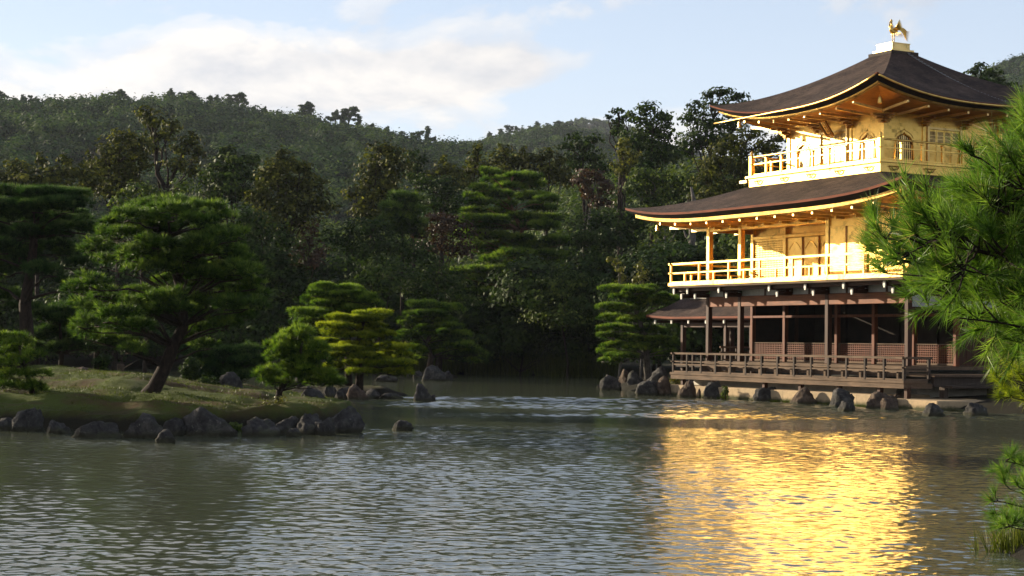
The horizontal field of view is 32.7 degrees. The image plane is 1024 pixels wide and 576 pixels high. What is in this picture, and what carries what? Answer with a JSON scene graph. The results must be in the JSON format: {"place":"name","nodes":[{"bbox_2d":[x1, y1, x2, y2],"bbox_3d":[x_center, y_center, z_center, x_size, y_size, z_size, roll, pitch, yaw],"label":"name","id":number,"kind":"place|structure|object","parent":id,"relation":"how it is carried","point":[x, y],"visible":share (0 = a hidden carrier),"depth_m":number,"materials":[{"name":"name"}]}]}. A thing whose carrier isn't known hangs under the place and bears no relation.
{"place":"outdoors","nodes":[
{"label":"outdoors","id":0,"kind":"place"},
{"bbox_2d":[0,365,352,431],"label":"island","id":1,"kind":"structure","parent":0,"point":[123,416],"depth_m":39.10,"materials":[{"name":"plant"}]},
{"bbox_2d":[0,216,34,316],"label":"pine tree","id":2,"kind":"object","parent":1,"relation":"on","point":[6,295],"visible":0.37,"depth_m":60.23,"materials":[{"name":"green plant"}]},
{"bbox_2d":[0,329,55,393],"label":"pine tree","id":3,"kind":"object","parent":1,"relation":"on","point":[12,367],"visible":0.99,"depth_m":40.39,"materials":[{"name":"green plant"}]},
{"bbox_2d":[0,181,99,365],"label":"pine tree","id":4,"kind":"object","parent":1,"relation":"on","point":[30,203],"visible":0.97,"depth_m":55.55,"materials":[{"name":"green plant"}]},
{"bbox_2d":[1,296,113,365],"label":"pine tree","id":5,"kind":"object","parent":1,"relation":"on","point":[56,316],"visible":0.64,"depth_m":60.74,"materials":[{"name":"green plant"}]},
{"bbox_2d":[90,354,116,370],"bbox_3d":[-12.870,2.361,54.894,0.761,0.591,0.919,1,-2,0],"label":"shrub","id":6,"kind":"object","parent":1,"relation":"on","point":[99,362],"visible":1,"depth_m":54.86,"materials":[{"name":"green plant"}]},
{"bbox_2d":[59,191,272,393],"bbox_3d":[-8.159,0.170,40.332,5.539,4.943,4.666,1,-2,0],"label":"pine tree","id":7,"kind":"object","parent":1,"relation":"on","point":[146,222],"visible":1,"depth_m":39.80,"materials":[{"name":"green plant"}]},
{"bbox_2d":[1,364,342,413],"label":"moss grass","id":8,"kind":"structure","parent":1,"relation":"on","point":[130,390],"depth_m":41.09,"materials":[{"name":"plant"}]},
{"bbox_2d":[175,356,203,381],"bbox_3d":[-8.823,2.255,47.932,0.672,0.904,0.720,0,-2,20],"label":"shrub","id":9,"kind":"object","parent":1,"relation":"on","point":[189,369],"visible":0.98,"depth_m":47.81,"materials":[{"name":"green plant"}]},
{"bbox_2d":[177,339,268,382],"bbox_3d":[-9.909,2.717,60.036,3.339,2.062,2.387,1,-2,0],"label":"pine tree","id":10,"kind":"object","parent":1,"relation":"on","point":[220,360],"visible":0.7,"depth_m":59.47,"materials":[{"name":"green plant"}]},
{"bbox_2d":[216,372,242,387],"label":"rock","id":11,"kind":"object","parent":1,"relation":"on","point":[232,379],"visible":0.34,"depth_m":47.96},
{"bbox_2d":[249,322,346,400],"bbox_3d":[-5.157,1.966,42.348,2.461,2.366,1.648,1,-2,0],"label":"pine tree","id":12,"kind":"object","parent":1,"relation":"on","point":[293,351],"visible":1,"depth_m":42.17,"materials":[{"name":"green plant"}]},
{"bbox_2d":[3,123,432,225],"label":"hill","id":13,"kind":"structure","parent":0,"point":[335,218],"depth_m":378.24,"materials":[{"name":"plant"}]},
{"bbox_2d":[0,87,587,237],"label":"hill woods","id":14,"kind":"object","parent":13,"relation":"on","point":[332,152],"visible":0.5,"depth_m":458.61,"materials":[{"name":"green plant"}]},
{"bbox_2d":[0,366,1023,575],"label":"water","id":15,"kind":"structure","parent":0,"point":[493,475],"depth_m":23.06,"materials":[{"name":"grey liquid"}]},
{"bbox_2d":[10,407,43,431],"bbox_3d":[-10.119,2.931,36.409,0.705,0.913,0.407,1,-2,-10],"label":"rock","id":16,"kind":"object","parent":15,"relation":"in","point":[30,420],"visible":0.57,"depth_m":36.26,"materials":[{"name":"stone"}]},
{"bbox_2d":[46,420,71,433],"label":"rock","id":17,"kind":"object","parent":15,"relation":"in","point":[54,427],"visible":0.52,"depth_m":35.70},
{"bbox_2d":[72,421,121,437],"bbox_3d":[-8.172,2.991,34.581,1.052,0.730,0.526,1,-2,0],"label":"rock","id":18,"kind":"object","parent":15,"relation":"in","point":[99,429],"visible":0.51,"depth_m":34.45,"materials":[{"name":"stone"}]},
{"bbox_2d":[121,413,162,438],"bbox_3d":[-7.357,2.919,34.721,0.960,0.904,0.720,1,-2,0],"label":"rock","id":19,"kind":"object","parent":15,"relation":"in","point":[145,425],"visible":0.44,"depth_m":34.43,"materials":[{"name":"stone"}]},
{"bbox_2d":[163,417,185,435],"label":"rock","id":20,"kind":"object","parent":15,"relation":"in","point":[175,426],"visible":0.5,"depth_m":35.50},
{"bbox_2d":[182,407,237,436],"bbox_3d":[-6.210,2.918,35.671,1.178,0.997,0.825,1,-2,0],"label":"rock","id":21,"kind":"object","parent":15,"relation":"in","point":[201,421],"visible":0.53,"depth_m":35.40,"materials":[{"name":"stone"}]},
{"bbox_2d":[241,416,279,435],"bbox_3d":[-5.154,3.042,35.925,0.816,0.792,0.653,1,-2,0],"label":"rock","id":22,"kind":"object","parent":15,"relation":"in","point":[255,426],"visible":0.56,"depth_m":35.78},
{"bbox_2d":[275,416,297,434],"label":"rock","id":23,"kind":"object","parent":15,"relation":"in","point":[284,426],"visible":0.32,"depth_m":36.67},
{"bbox_2d":[296,413,321,434],"bbox_3d":[-4.298,3.047,36.570,0.690,0.845,0.561,1,-2,-20],"label":"rock","id":24,"kind":"object","parent":15,"relation":"in","point":[305,425],"visible":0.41,"depth_m":36.45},
{"bbox_2d":[314,417,334,435],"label":"rock","id":25,"kind":"object","parent":15,"relation":"in","point":[325,427],"visible":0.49,"depth_m":36.23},
{"bbox_2d":[332,406,364,433],"bbox_3d":[-3.575,3.019,37.477,0.799,0.978,0.719,1,-2,0],"label":"rock","id":26,"kind":"object","parent":15,"relation":"in","point":[348,419],"visible":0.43,"depth_m":37.36,"materials":[{"name":"stone"}]},
{"bbox_2d":[291,385,406,395],"bbox_3d":[-6.288,6.018,64.218,6.240,4.890,5.520,1,-2,0],"label":"islet","id":27,"kind":"object","parent":15,"relation":"in","point":[381,390],"visible":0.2,"depth_m":63.81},
{"bbox_2d":[277,280,385,385],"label":"pine tree","id":28,"kind":"object","parent":27,"relation":"on","point":[347,298],"visible":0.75,"depth_m":66.20,"materials":[{"name":"green plant"}]},
{"bbox_2d":[315,307,418,389],"bbox_3d":[-5.277,2.277,62.828,3.811,3.228,3.101,1,-2,-7],"label":"pine tree","id":29,"kind":"object","parent":27,"relation":"on","point":[393,354],"visible":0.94,"depth_m":62.42,"materials":[{"name":"green plant"}]},
{"bbox_2d":[400,371,458,377],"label":"islet","id":30,"kind":"object","parent":15,"relation":"in","point":[454,376],"visible":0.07,"depth_m":97.47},
{"bbox_2d":[394,298,489,366],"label":"pine tree","id":31,"kind":"object","parent":30,"relation":"on","point":[433,318],"visible":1,"depth_m":97.92,"materials":[{"name":"green plant"}]},
{"bbox_2d":[421,365,445,380],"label":"rock","id":32,"kind":"object","parent":15,"relation":"in","point":[433,373],"visible":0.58,"depth_m":88.91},
{"bbox_2d":[635,380,657,395],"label":"rock","id":33,"kind":"object","parent":15,"relation":"in","point":[648,388],"visible":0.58,"depth_m":68.20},
{"bbox_2d":[677,379,695,397],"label":"rock","id":34,"kind":"object","parent":15,"relation":"in","point":[687,389],"visible":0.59,"depth_m":66.14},
{"bbox_2d":[789,387,816,403],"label":"rock","id":35,"kind":"object","parent":15,"relation":"in","point":[803,395],"visible":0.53,"depth_m":60.16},
{"bbox_2d":[829,388,854,406],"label":"rock","id":36,"kind":"object","parent":15,"relation":"in","point":[839,395],"visible":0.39,"depth_m":56.88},
{"bbox_2d":[963,402,987,415],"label":"rock","id":37,"kind":"object","parent":15,"relation":"in","point":[975,409],"visible":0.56,"depth_m":51.86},
{"bbox_2d":[0,335,1023,561],"bbox_3d":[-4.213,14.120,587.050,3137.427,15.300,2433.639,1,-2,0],"label":"ground","id":38,"kind":"structure","parent":0,"point":[991,405],"depth_m":90.05,"materials":[{"name":"soil"}]},
{"bbox_2d":[0,152,109,364],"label":"broadleaf tree","id":39,"kind":"object","parent":38,"relation":"on","point":[88,180],"visible":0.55,"depth_m":103.89,"materials":[{"name":"green plant"}]},
{"bbox_2d":[0,222,173,366],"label":"evergreen shrub","id":40,"kind":"object","parent":38,"relation":"on","point":[47,284],"visible":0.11,"depth_m":112.98,"materials":[{"name":"green plant"}]},
{"bbox_2d":[0,275,217,367],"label":"broadleaf tree","id":41,"kind":"object","parent":38,"relation":"on","point":[9,319],"visible":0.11,"depth_m":100.78,"materials":[{"name":"green plant"}]},
{"bbox_2d":[83,127,159,368],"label":"broadleaf tree","id":42,"kind":"object","parent":38,"relation":"on","point":[129,170],"visible":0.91,"depth_m":109.86,"materials":[{"name":"green plant"}]},
{"bbox_2d":[106,177,197,372],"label":"broadleaf tree","id":43,"kind":"object","parent":38,"relation":"on","point":[146,190],"visible":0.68,"depth_m":96.11,"materials":[{"name":"green plant"}]},
{"bbox_2d":[131,104,210,367],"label":"broadleaf tree","id":44,"kind":"object","parent":38,"relation":"on","point":[151,124],"visible":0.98,"depth_m":114.20,"materials":[{"name":"green plant"}]},
{"bbox_2d":[189,143,272,225],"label":"broadleaf tree","id":45,"kind":"object","parent":38,"relation":"on","point":[227,177],"visible":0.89,"depth_m":110.71,"materials":[{"name":"green plant"}]},
{"bbox_2d":[193,248,320,370],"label":"broadleaf tree","id":46,"kind":"object","parent":38,"relation":"on","point":[293,284],"visible":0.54,"depth_m":97.40,"materials":[{"name":"green plant"}]},
{"bbox_2d":[225,203,306,367],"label":"broadleaf tree","id":47,"kind":"object","parent":38,"relation":"on","point":[249,218],"visible":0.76,"depth_m":98.74,"materials":[{"name":"green plant"}]},
{"bbox_2d":[239,145,340,370],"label":"broadleaf tree","id":48,"kind":"object","parent":38,"relation":"on","point":[274,181],"visible":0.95,"depth_m":106.90,"materials":[{"name":"green plant"}]},
{"bbox_2d":[290,217,332,372],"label":"broadleaf tree","id":49,"kind":"object","parent":38,"relation":"on","point":[314,260],"visible":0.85,"depth_m":100.98,"materials":[{"name":"green plant"}]},
{"bbox_2d":[286,255,418,340],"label":"evergreen shrub","id":50,"kind":"object","parent":38,"relation":"on","point":[387,321],"visible":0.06,"depth_m":110.86,"materials":[{"name":"green plant"}]},
{"bbox_2d":[262,247,454,349],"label":"evergreen shrub","id":51,"kind":"object","parent":38,"relation":"on","point":[394,302],"visible":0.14,"depth_m":113.66,"materials":[{"name":"green plant"}]},
{"bbox_2d":[307,215,441,374],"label":"broadleaf tree","id":52,"kind":"object","parent":38,"relation":"on","point":[380,244],"visible":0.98,"depth_m":103.31,"materials":[{"name":"green plant"}]},
{"bbox_2d":[340,138,416,270],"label":"broadleaf tree","id":53,"kind":"object","parent":38,"relation":"on","point":[388,183],"visible":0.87,"depth_m":111.88,"materials":[{"name":"green plant"}]},
{"bbox_2d":[344,255,421,375],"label":"broadleaf tree","id":54,"kind":"object","parent":38,"relation":"on","point":[378,282],"visible":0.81,"depth_m":100.38,"materials":[{"name":"green plant"}]},
{"bbox_2d":[372,188,430,367],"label":"pine tree","id":55,"kind":"object","parent":38,"relation":"on","point":[405,209],"visible":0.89,"depth_m":105.41,"materials":[{"name":"green plant"}]},
{"bbox_2d":[401,147,430,272],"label":"broadleaf tree","id":56,"kind":"object","parent":38,"relation":"on","point":[418,168],"visible":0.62,"depth_m":120.20,"materials":[{"name":"green plant"}]},
{"bbox_2d":[408,172,468,264],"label":"broadleaf tree","id":57,"kind":"object","parent":38,"relation":"on","point":[448,191],"visible":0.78,"depth_m":113.75,"materials":[{"name":"green plant"}]},
{"bbox_2d":[397,260,486,366],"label":"broadleaf tree","id":58,"kind":"object","parent":38,"relation":"on","point":[462,296],"visible":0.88,"depth_m":102.86,"materials":[{"name":"green plant"}]},
{"bbox_2d":[410,211,485,370],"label":"broadleaf tree","id":59,"kind":"object","parent":38,"relation":"on","point":[446,225],"visible":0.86,"depth_m":107.01,"materials":[{"name":"green plant"}]},
{"bbox_2d":[420,154,476,265],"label":"broadleaf tree","id":60,"kind":"object","parent":38,"relation":"on","point":[446,170],"visible":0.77,"depth_m":124.03,"materials":[{"name":"green plant"}]},
{"bbox_2d":[408,263,501,307],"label":"evergreen shrub","id":61,"kind":"object","parent":38,"relation":"on","point":[477,285],"visible":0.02,"depth_m":110.42,"materials":[{"name":"green plant"}]},
{"bbox_2d":[457,140,496,353],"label":"broadleaf tree","id":62,"kind":"object","parent":38,"relation":"on","point":[470,171],"visible":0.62,"depth_m":126.25,"materials":[{"name":"green plant"}]},
{"bbox_2d":[333,351,624,376],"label":"reeds","id":63,"kind":"object","parent":38,"relation":"on","point":[552,366],"visible":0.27,"depth_m":106.41,"materials":[{"name":"green plant"}]},
{"bbox_2d":[6,111,1003,276],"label":"back woods","id":64,"kind":"object","parent":38,"relation":"on","point":[569,205],"visible":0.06,"depth_m":159.42,"materials":[{"name":"green plant"}]},
{"bbox_2d":[435,164,576,305],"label":"pine tree","id":65,"kind":"object","parent":38,"relation":"on","point":[501,215],"visible":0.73,"depth_m":110.20,"materials":[{"name":"green plant"}]},
{"bbox_2d":[485,143,533,231],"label":"broadleaf tree","id":66,"kind":"object","parent":38,"relation":"on","point":[513,161],"visible":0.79,"depth_m":128.16,"materials":[{"name":"green plant"}]},
{"bbox_2d":[437,292,619,375],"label":"broadleaf tree","id":67,"kind":"object","parent":38,"relation":"on","point":[516,338],"visible":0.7,"depth_m":105.30,"materials":[{"name":"green plant"}]},
{"bbox_2d":[514,145,577,259],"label":"broadleaf tree","id":68,"kind":"object","parent":38,"relation":"on","point":[548,169],"visible":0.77,"depth_m":127.03,"materials":[{"name":"green plant"}]},
{"bbox_2d":[514,265,601,376],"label":"broadleaf tree","id":69,"kind":"object","parent":38,"relation":"on","point":[561,320],"visible":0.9,"depth_m":102.36,"materials":[{"name":"green plant"}]},
{"bbox_2d":[556,131,613,251],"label":"broadleaf tree","id":70,"kind":"object","parent":38,"relation":"on","point":[583,146],"visible":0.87,"depth_m":132.15,"materials":[{"name":"green plant"}]},
{"bbox_2d":[480,247,698,369],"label":"evergreen shrub","id":71,"kind":"object","parent":38,"relation":"on","point":[518,283],"visible":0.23,"depth_m":103.39,"materials":[{"name":"green plant"}]},
{"bbox_2d":[570,168,621,343],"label":"broadleaf tree","id":72,"kind":"object","parent":38,"relation":"on","point":[585,189],"visible":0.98,"depth_m":114.10,"materials":[{"name":"green plant"}]},
{"bbox_2d":[558,206,656,272],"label":"broadleaf tree","id":73,"kind":"object","parent":38,"relation":"on","point":[595,242],"visible":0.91,"depth_m":105.62,"materials":[{"name":"green plant"}]},
{"bbox_2d":[600,374,621,389],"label":"rock","id":74,"kind":"object","parent":38,"relation":"on","point":[608,382],"visible":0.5,"depth_m":75.16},
{"bbox_2d":[603,107,632,258],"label":"broadleaf tree","id":75,"kind":"object","parent":38,"relation":"on","point":[617,129],"visible":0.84,"depth_m":138.33,"materials":[{"name":"green plant"}]},
{"bbox_2d":[606,256,629,378],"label":"broadleaf tree","id":76,"kind":"object","parent":38,"relation":"on","point":[620,270],"visible":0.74,"depth_m":90.04,"materials":[{"name":"green plant"}]},
{"bbox_2d":[607,137,642,361],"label":"broadleaf tree","id":77,"kind":"object","parent":38,"relation":"on","point":[624,170],"visible":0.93,"depth_m":121.17,"materials":[{"name":"green plant"}]},
{"bbox_2d":[593,283,685,379],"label":"pine tree","id":78,"kind":"object","parent":38,"relation":"on","point":[635,296],"visible":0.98,"depth_m":78.10,"materials":[{"name":"green plant"}]},
{"bbox_2d":[632,258,652,377],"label":"broadleaf tree","id":79,"kind":"object","parent":38,"relation":"on","point":[642,272],"visible":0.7,"depth_m":87.92,"materials":[{"name":"green plant"}]},
{"bbox_2d":[612,100,687,244],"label":"broadleaf tree","id":80,"kind":"object","parent":38,"relation":"on","point":[665,156],"visible":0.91,"depth_m":130.16,"materials":[{"name":"green plant"}]},
{"bbox_2d":[636,222,675,367],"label":"broadleaf tree","id":81,"kind":"object","parent":38,"relation":"on","point":[656,233],"visible":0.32,"depth_m":96.08,"materials":[{"name":"green plant"}]},
{"bbox_2d":[618,167,709,365],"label":"broadleaf tree","id":82,"kind":"object","parent":38,"relation":"on","point":[665,188],"visible":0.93,"depth_m":111.94,"materials":[{"name":"green plant"}]},
{"bbox_2d":[590,238,748,360],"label":"evergreen shrub","id":83,"kind":"object","parent":38,"relation":"on","point":[656,265],"visible":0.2,"depth_m":90.46,"materials":[{"name":"green plant"}]},
{"bbox_2d":[626,259,748,359],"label":"evergreen shrub","id":84,"kind":"object","parent":38,"relation":"on","point":[695,337],"visible":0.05,"depth_m":87.46,"materials":[{"name":"green plant"}]},
{"bbox_2d":[666,229,733,370],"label":"broadleaf tree","id":85,"kind":"object","parent":38,"relation":"on","point":[683,237],"visible":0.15,"depth_m":100.03,"materials":[{"name":"green plant"}]},
{"bbox_2d":[646,298,773,373],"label":"fishing porch","id":86,"kind":"object","parent":38,"relation":"on","point":[689,312],"visible":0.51,"depth_m":74.98,"materials":[{"name":"brown wood"}]},
{"bbox_2d":[673,86,753,197],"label":"broadleaf tree","id":87,"kind":"object","parent":38,"relation":"on","point":[710,135],"visible":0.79,"depth_m":134.01,"materials":[{"name":"green plant"}]},
{"bbox_2d":[687,125,786,199],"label":"broadleaf tree","id":88,"kind":"object","parent":38,"relation":"on","point":[717,165],"visible":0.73,"depth_m":107.98,"materials":[{"name":"green plant"}]},
{"bbox_2d":[670,384,929,405],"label":"stone wall","id":89,"kind":"structure","parent":38,"relation":"on","point":[748,393],"depth_m":62.15,"materials":[{"name":"stone"}]},
{"bbox_2d":[685,231,940,370],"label":"evergreen shrub","id":90,"kind":"object","parent":38,"relation":"on","point":[731,256],"visible":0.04,"depth_m":89.68,"materials":[{"name":"green plant"}]},
{"bbox_2d":[866,391,897,408],"bbox_3d":[12.039,3.841,56.721,1.004,0.966,0.803,1,-2,0],"label":"rock","id":91,"kind":"object","parent":38,"relation":"on","point":[874,400],"visible":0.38,"depth_m":56.57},
{"bbox_2d":[897,398,982,411],"bbox_3d":[17.735,4.495,58.618,11.250,1.530,3.190,2,-2,-28],"label":"stone landing","id":92,"kind":"object","parent":38,"relation":"on","point":[952,405],"visible":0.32,"depth_m":55.58,"materials":[{"name":"stone"}]},
{"bbox_2d":[625,42,1023,398],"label":"golden pavilion","id":93,"kind":"structure","parent":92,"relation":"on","point":[813,299],"depth_m":63.75,"materials":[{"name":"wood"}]},
{"bbox_2d":[787,237,801,276],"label":"door panel","id":94,"kind":"structure","parent":93,"relation":"in","point":[794,245],"depth_m":67.76,"materials":[{"name":"gold metal"}]},
{"bbox_2d":[803,236,817,275],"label":"door panel","id":95,"kind":"structure","parent":93,"relation":"in","point":[810,244],"depth_m":66.91,"materials":[{"name":"gold metal"}]},
{"bbox_2d":[858,130,874,161],"bbox_3d":[12.895,-5.085,63.199,0.174,1.360,1.000,2,-2,-28],"label":"cusped window","id":96,"kind":"structure","parent":93,"relation":"in","point":[869,153],"depth_m":63.18,"materials":[{"name":"gold metal"}]},
{"bbox_2d":[894,130,914,161],"bbox_3d":[14.083,-5.080,62.853,1.000,1.360,0.177,2,-2,-28],"label":"cusped window","id":97,"kind":"structure","parent":93,"relation":"in","point":[906,156],"depth_m":62.87,"materials":[{"name":"gold metal"}]},
{"bbox_2d":[960,319,1000,365],"bbox_3d":[16.150,1.770,60.273,1.927,1.840,0.090,2,-2,-28],"label":"plank door","id":98,"kind":"structure","parent":93,"relation":"in","point":[968,355],"depth_m":60.08,"materials":[{"name":"wood"}]},
{"bbox_2d":[963,62,1017,86],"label":"broadleaf tree","id":99,"kind":"object","parent":38,"relation":"on","point":[992,73],"visible":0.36,"depth_m":138.40,"materials":[{"name":"green plant"}]},
{"bbox_2d":[958,519,1023,552],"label":"grass clump","id":100,"kind":"object","parent":38,"relation":"on","point":[1004,542],"visible":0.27,"depth_m":16.99,"materials":[{"name":"plant"}]},
{"bbox_2d":[976,438,1023,538],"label":"pine","id":101,"kind":"object","parent":38,"relation":"on","point":[1016,514],"visible":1,"depth_m":14.25,"materials":[{"name":"green plant"}]},
{"bbox_2d":[984,349,1023,412],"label":"young pine","id":102,"kind":"object","parent":38,"relation":"on","point":[1013,393],"visible":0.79,"depth_m":13.41,"materials":[{"name":"green plant"}]},
{"bbox_2d":[0,0,1023,162],"label":"sky","id":103,"kind":"structure","parent":0,"point":[467,69],"materials":[{"name":"blue"}]},
{"bbox_2d":[568,124,761,162],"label":"hill","id":104,"kind":"structure","parent":0,"point":[589,128],"depth_m":1457.63,"materials":[{"name":"plant"}]},
{"bbox_2d":[560,117,648,138],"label":"hill woods","id":105,"kind":"object","parent":104,"relation":"on","point":[602,125],"visible":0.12,"depth_m":1453.92,"materials":[{"name":"green plant"}]},
{"bbox_2d":[843,79,1023,387],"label":"pine tree","id":106,"kind":"object","parent":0,"point":[967,235],"visible":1,"depth_m":9.76,"materials":[{"name":"green plant"}]},
{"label":"hill","id":107,"kind":"structure","parent":0,"visible":0},
{"bbox_2d":[456,122,695,183],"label":"hill woods","id":108,"kind":"object","parent":107,"relation":"on","point":[533,138],"visible":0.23,"depth_m":795.73,"materials":[{"name":"green plant"}]},
{"bbox_3d":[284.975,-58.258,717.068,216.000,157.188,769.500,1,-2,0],"label":"hill","id":109,"kind":"structure","parent":0,"visible":0},
{"bbox_2d":[970,53,1023,88],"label":"hill woods","id":110,"kind":"object","parent":109,"relation":"on","point":[1011,64],"visible":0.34,"depth_m":828.74,"materials":[{"name":"green plant"}]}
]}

